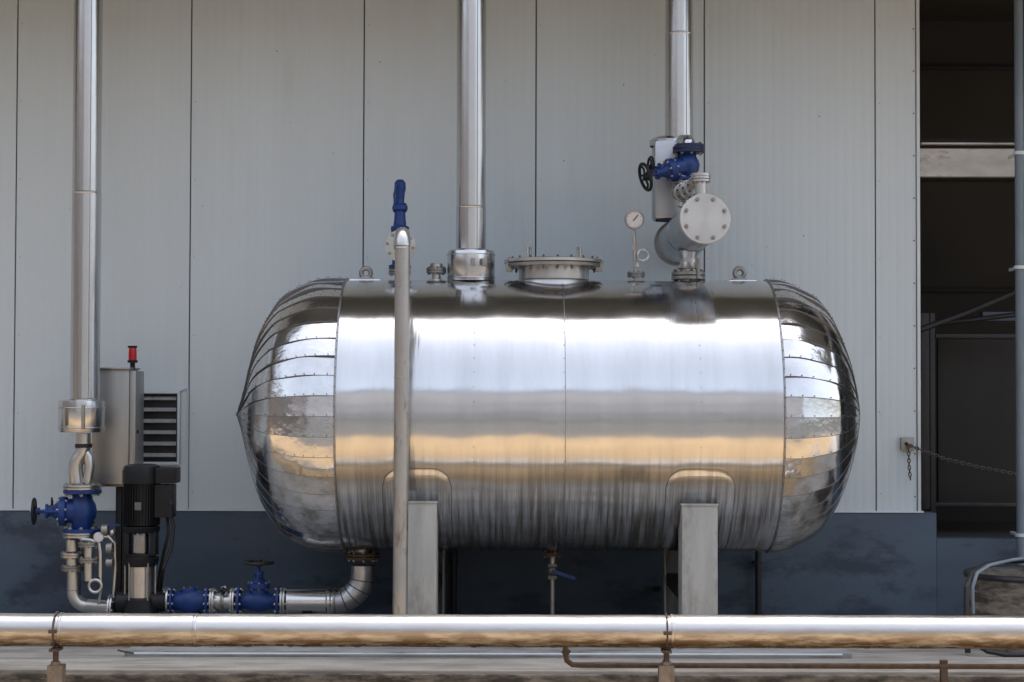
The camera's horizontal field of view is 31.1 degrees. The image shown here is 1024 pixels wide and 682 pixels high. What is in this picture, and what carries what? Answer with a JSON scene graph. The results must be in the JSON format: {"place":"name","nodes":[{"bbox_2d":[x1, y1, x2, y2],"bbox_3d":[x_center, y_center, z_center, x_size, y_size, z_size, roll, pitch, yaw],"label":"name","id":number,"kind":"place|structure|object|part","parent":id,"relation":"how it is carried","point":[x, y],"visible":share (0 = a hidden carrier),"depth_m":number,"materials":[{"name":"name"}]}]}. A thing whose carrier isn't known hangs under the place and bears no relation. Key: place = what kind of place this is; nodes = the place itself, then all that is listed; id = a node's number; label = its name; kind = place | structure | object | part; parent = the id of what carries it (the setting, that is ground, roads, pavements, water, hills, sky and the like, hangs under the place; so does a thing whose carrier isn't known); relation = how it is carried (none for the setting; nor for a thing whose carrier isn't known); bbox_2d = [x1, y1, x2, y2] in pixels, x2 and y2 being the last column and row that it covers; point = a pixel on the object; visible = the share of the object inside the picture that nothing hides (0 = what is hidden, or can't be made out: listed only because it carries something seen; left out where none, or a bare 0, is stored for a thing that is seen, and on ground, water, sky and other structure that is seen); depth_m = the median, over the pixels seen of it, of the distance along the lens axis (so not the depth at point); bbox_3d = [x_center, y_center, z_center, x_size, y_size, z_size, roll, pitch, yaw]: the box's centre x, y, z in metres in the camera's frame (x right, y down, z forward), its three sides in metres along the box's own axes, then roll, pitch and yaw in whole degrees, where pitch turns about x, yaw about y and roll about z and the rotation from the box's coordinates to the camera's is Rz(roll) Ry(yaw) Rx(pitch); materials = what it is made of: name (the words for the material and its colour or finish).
{"place":"outdoors","nodes":[
{"label":"outdoors","id":0,"kind":"place"},
{"bbox_2d":[920,139,1013,142],"bbox_3d":[4.450,-1.411,13.124,3.108,0.048,0.020,0,-2,0],"label":"dark lintel door","id":1,"kind":"structure","parent":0,"point":[972,140],"depth_m":13.11,"materials":[{"name":"black metal"}]},
{"bbox_2d":[920,290,1014,331],"bbox_3d":[3.356,-0.234,13.310,0.817,0.344,0.240,0,-2,0],"label":"door arm","id":2,"kind":"object","parent":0,"point":[953,319],"depth_m":13.29},
{"bbox_2d":[919,0,1023,20],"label":"interior ceiling","id":3,"kind":"structure","parent":0,"point":[966,10],"depth_m":14.51,"materials":[{"name":"black"}]},
{"bbox_2d":[936,537,1016,615],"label":"blue base wall","id":4,"kind":"structure","parent":0,"point":[956,557],"depth_m":12.89,"materials":[{"name":"blue paint"}]},
{"label":"sandy pavement","id":5,"kind":"structure","parent":0,"visible":0},
{"bbox_2d":[0,611,1023,681],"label":"front pipeline","id":6,"kind":"object","parent":5,"relation":"on","point":[59,631],"visible":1,"depth_m":9.98,"materials":[{"name":"metal"}]},
{"bbox_2d":[561,647,1023,681],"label":"condensate pipe","id":7,"kind":"object","parent":6,"relation":"attached to","point":[943,666],"visible":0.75,"depth_m":10.19,"materials":[{"name":"metal"}]},
{"bbox_3d":[-2.993,-2.841,12.347,22.000,0.120,1.970,0,-2,0],"label":"canopy roof","id":8,"kind":"object","parent":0,"visible":0},
{"bbox_2d":[57,0,105,431],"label":"insulated riser pipe","id":9,"kind":"object","parent":8,"relation":"attached to","point":[82,408],"visible":1,"depth_m":12.05,"materials":[{"name":"metal"}]},
{"label":"ground","id":10,"kind":"structure","parent":0,"visible":0},
{"bbox_2d":[0,647,1023,681],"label":"concrete platform","id":11,"kind":"structure","parent":10,"relation":"on","point":[83,664],"depth_m":10.53,"materials":[{"name":"grey concrete"}]},
{"bbox_2d":[0,613,851,658],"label":"machinery plinth","id":12,"kind":"structure","parent":11,"relation":"on","point":[846,653],"depth_m":11.03,"materials":[{"name":"concrete"}]},
{"bbox_2d":[92,367,143,612],"bbox_3d":[-2.671,1.036,12.466,0.306,1.710,0.340,0,-2,0],"label":"control cabinet","id":13,"kind":"object","parent":12,"relation":"on","point":[117,445],"visible":0.56,"depth_m":12.35,"materials":[{"name":"metal"}]},
{"bbox_2d":[127,346,137,368],"bbox_3d":[-2.565,0.112,12.451,0.068,0.159,0.068,0,-2,0],"label":"warning beacon","id":14,"kind":"object","parent":13,"relation":"on","point":[132,360],"visible":1,"depth_m":12.43,"materials":[{"name":"red plastic"}]},
{"bbox_3d":[-2.546,0.579,12.489,0.041,0.750,0.280,0,-2,0],"label":"side door","id":15,"kind":"part","parent":13,"relation":"part of","materials":[{"name":"metal"}]},
{"bbox_2d":[115,464,180,612],"bbox_3d":[-2.358,1.340,12.032,0.387,1.080,0.489,0,-2,0],"label":"vertical pump","id":16,"kind":"object","parent":12,"relation":"on","point":[149,496],"visible":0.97,"depth_m":11.85,"materials":[{"name":"black paint"}]},
{"bbox_2d":[60,433,119,612],"bbox_3d":[-2.743,1.210,12.016,0.444,1.213,0.249,-1,-2,36],"label":"pump discharge line","id":17,"kind":"object","parent":16,"relation":"attached to","point":[74,555],"visible":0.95,"depth_m":12.00,"materials":[{"name":"silver metal"}]},
{"bbox_2d":[30,489,101,535],"bbox_3d":[-2.921,1.114,12.073,0.457,0.312,0.251,0,-2,0],"label":"gate valve","id":18,"kind":"object","parent":17,"relation":"attached to","point":[78,510],"visible":0.91,"depth_m":12.00,"materials":[{"name":"blue metal"}]},
{"bbox_2d":[163,564,374,613],"bbox_3d":[-1.630,1.667,11.959,1.481,0.425,0.179,0,-2,0],"label":"pump suction line","id":19,"kind":"object","parent":12,"relation":"on","point":[354,592],"visible":0.9,"depth_m":11.89,"materials":[{"name":"metal"}]},
{"bbox_2d":[168,586,209,613],"bbox_3d":[-2.091,1.685,11.958,0.266,0.185,0.179,0,-2,0],"label":"check valve","id":20,"kind":"object","parent":19,"relation":"attached to","point":[192,599],"visible":0.92,"depth_m":11.90,"materials":[{"name":"blue metal"}]},
{"bbox_2d":[233,559,280,613],"bbox_3d":[-1.645,1.601,11.960,0.301,0.367,0.200,0,-2,0],"label":"gate valve","id":21,"kind":"object","parent":19,"relation":"attached to","point":[258,597],"visible":0.97,"depth_m":11.91,"materials":[{"name":"blue metal"}]},
{"bbox_2d":[447,550,459,613],"bbox_3d":[-0.405,1.521,12.827,0.090,0.773,0.127,0,-2,0],"label":"drain post","id":22,"kind":"object","parent":12,"relation":"on","point":[453,562],"visible":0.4,"depth_m":12.80,"materials":[{"name":"metal"}]},
{"bbox_2d":[236,246,859,648],"bbox_3d":[0.232,0.630,11.986,4.066,2.511,1.781,0,-2,0],"label":"horizontal pressure tank","id":23,"kind":"object","parent":12,"relation":"on","point":[688,430],"visible":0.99,"depth_m":11.22,"materials":[{"name":"metal"}]},
{"bbox_2d":[389,179,410,279],"bbox_3d":[-0.732,-0.718,12.010,0.145,0.679,0.172,0,-2,0],"label":"safety valve","id":24,"kind":"object","parent":23,"relation":"on","point":[399,207],"visible":0.47,"depth_m":12.00,"materials":[{"name":"blue metal"}]},
{"bbox_2d":[384,227,415,613],"bbox_3d":[-0.718,0.540,11.410,0.217,2.539,0.980,0,-2,0],"label":"vent pipe","id":25,"kind":"object","parent":23,"relation":"attached to","point":[400,246],"visible":1,"depth_m":10.94,"materials":[{"name":"silver metal"}]},
{"bbox_2d":[447,0,494,280],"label":"insulated riser pipe","id":26,"kind":"object","parent":23,"relation":"on","point":[470,257],"visible":0.88,"depth_m":11.96,"materials":[{"name":"metal"}]},
{"bbox_2d":[543,551,575,614],"bbox_3d":[0.308,1.612,11.960,0.210,0.546,0.120,0,-2,0],"label":"drain valve","id":27,"kind":"object","parent":23,"relation":"attached to","point":[553,571],"visible":0.91,"depth_m":11.94,"materials":[{"name":"metal"}]},
{"bbox_2d":[624,209,649,280],"bbox_3d":[0.815,-0.619,12.004,0.172,0.466,0.150,0,-2,0],"label":"pressure gauge","id":28,"kind":"object","parent":23,"relation":"on","point":[634,219],"visible":0.99,"depth_m":11.97,"materials":[{"name":"silver metal"}]},
{"bbox_2d":[654,172,730,280],"bbox_3d":[1.165,-0.718,12.040,0.320,0.714,1.523,0,-2,-2],"label":"steam header","id":29,"kind":"object","parent":23,"relation":"on","point":[692,229],"visible":0.99,"depth_m":11.51,"materials":[{"name":"metal"}]},
{"bbox_2d":[646,155,679,173],"bbox_3d":[1.048,-1.145,12.185,0.313,0.160,0.220,0,-2,0],"label":"gate valve","id":30,"kind":"object","parent":29,"relation":"attached to","point":[652,166],"visible":0.14,"depth_m":12.13,"materials":[{"name":"blue metal"}]},
{"bbox_2d":[638,145,703,191],"bbox_3d":[1.037,-1.121,11.954,0.435,0.316,0.204,1,-2,-16],"label":"gate valve","id":31,"kind":"object","parent":29,"relation":"attached to","point":[686,164],"visible":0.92,"depth_m":11.91,"materials":[{"name":"blue metal"}]},
{"bbox_2d":[674,134,703,149],"bbox_3d":[1.155,-1.305,12.192,0.187,0.162,0.610,0,-2,0],"label":"pipe elbow","id":32,"kind":"object","parent":31,"relation":"on","point":[683,139],"visible":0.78,"depth_m":11.95,"materials":[{"name":"metal"}]},
{"bbox_2d":[650,0,692,222],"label":"insulated riser pipe","id":33,"kind":"object","parent":29,"relation":"on","point":[678,73],"visible":0.66,"depth_m":12.42,"materials":[{"name":"metal"}]},
{"bbox_2d":[751,551,764,614],"bbox_3d":[1.714,1.523,12.827,0.090,0.778,0.127,0,-2,0],"label":"drain post","id":34,"kind":"object","parent":12,"relation":"on","point":[757,562],"visible":0.48,"depth_m":12.80,"materials":[{"name":"metal"}]},
{"bbox_2d":[0,510,936,614],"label":"blue base wall","id":35,"kind":"structure","parent":11,"relation":"on","point":[862,564],"depth_m":12.89,"materials":[{"name":"paint"}]},
{"bbox_2d":[0,0,916,510],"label":"wall panels","id":36,"kind":"object","parent":35,"relation":"on","point":[812,176],"visible":0.52,"depth_m":12.99,"materials":[{"name":"grey metal"}]},
{"bbox_2d":[143,388,188,508],"bbox_3d":[-2.590,0.751,12.911,0.643,0.852,0.049,0,-2,0],"label":"louvre vent","id":37,"kind":"object","parent":36,"relation":"attached to","point":[162,429],"visible":0.56,"depth_m":12.92,"materials":[{"name":"metal"}]},
{"bbox_2d":[915,0,920,510],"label":"edge trim","id":38,"kind":"structure","parent":36,"relation":"attached to","point":[918,332],"depth_m":12.97,"materials":[{"name":"grey metal"}]},
{"bbox_2d":[900,437,1015,480],"bbox_3d":[3.151,0.826,12.896,0.852,0.301,0.073,0,-2,0],"label":"door chain","id":39,"kind":"object","parent":36,"relation":"attached to","point":[906,443],"depth_m":12.89,"materials":[{"name":"metal"}]},
{"bbox_2d":[0,508,923,512],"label":"drip flashing","id":40,"kind":"object","parent":35,"relation":"on","point":[12,509],"visible":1,"depth_m":12.89,"materials":[{"name":"grey metal"}]},
{"bbox_2d":[13,0,916,508],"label":"joint backing","id":41,"kind":"object","parent":35,"relation":"on","point":[535,234],"visible":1,"depth_m":13.01,"materials":[{"name":"grey metal"}]},
{"bbox_2d":[651,585,660,591],"bbox_3d":[1.012,1.732,12.843,0.061,0.044,0.102,1,-2,-14],"label":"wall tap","id":42,"kind":"object","parent":35,"relation":"attached to","point":[655,588],"depth_m":12.86,"materials":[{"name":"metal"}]},
{"bbox_2d":[117,649,842,655],"bbox_3d":[-0.190,1.855,10.958,4.315,0.032,0.022,0,-2,0],"label":"electrical conduit","id":43,"kind":"object","parent":11,"relation":"on","point":[205,653],"visible":1,"depth_m":10.96,"materials":[{"name":"metal"}]},
{"bbox_2d":[919,21,1023,520],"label":"interior back wall","id":44,"kind":"structure","parent":11,"relation":"on","point":[967,234],"depth_m":14.89,"materials":[{"name":"black"}]},
{"bbox_2d":[920,66,1014,291],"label":"interior girts","id":45,"kind":"object","parent":44,"relation":"attached to","point":[964,179],"depth_m":14.85,"materials":[{"name":"black metal"}]},
{"bbox_2d":[920,149,1014,177],"bbox_3d":[4.440,-1.258,13.055,3.128,0.197,0.070,0,-2,0],"label":"door lintel beam","id":46,"kind":"structure","parent":44,"relation":"attached to","point":[973,163],"depth_m":13.02,"materials":[{"name":"grey concrete"}]},
{"bbox_2d":[920,142,1013,145],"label":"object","id":47,"kind":"object","parent":46,"relation":"attached to","point":[959,144],"depth_m":13.03,"materials":[{"name":"grey metal"}]},
{"bbox_2d":[936,521,1015,536],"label":"interior floor","id":48,"kind":"structure","parent":44,"relation":"attached to","point":[974,528],"depth_m":14.02,"materials":[{"name":"black concrete"}]},
{"bbox_2d":[920,313,1015,512],"bbox_3d":[3.325,0.610,13.313,0.745,1.620,0.050,0,-2,0],"label":"door frame","id":49,"kind":"object","parent":48,"relation":"on","point":[928,483],"visible":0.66,"depth_m":13.29,"materials":[{"name":"black metal"}]},
{"bbox_2d":[937,339,1015,501],"bbox_3d":[3.510,0.585,13.509,0.779,1.193,0.040,0,-2,0],"label":"door leaf","id":50,"kind":"object","parent":49,"relation":"attached to","point":[976,401],"visible":0.84,"depth_m":13.49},
{"bbox_2d":[980,312,1014,320],"bbox_3d":[3.764,-0.183,13.861,0.465,0.067,0.100,0,-2,0],"label":"duct","id":51,"kind":"object","parent":44,"relation":"attached to","point":[994,313],"visible":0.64,"depth_m":13.81,"materials":[{"name":"grey metal"}]},
{"bbox_2d":[963,565,1023,651],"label":"concrete basin","id":52,"kind":"object","parent":11,"relation":"on","point":[998,589],"visible":0.63,"depth_m":11.34,"materials":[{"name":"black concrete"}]},
{"bbox_2d":[964,557,1023,656],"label":"rubber hose","id":53,"kind":"object","parent":11,"relation":"on","point":[975,572],"visible":0.81,"depth_m":11.16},
{"bbox_2d":[1008,0,1023,564],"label":"downpipe","id":54,"kind":"object","parent":11,"relation":"on","point":[1018,155],"visible":0.91,"depth_m":12.70,"materials":[{"name":"grey metal"}]}
]}

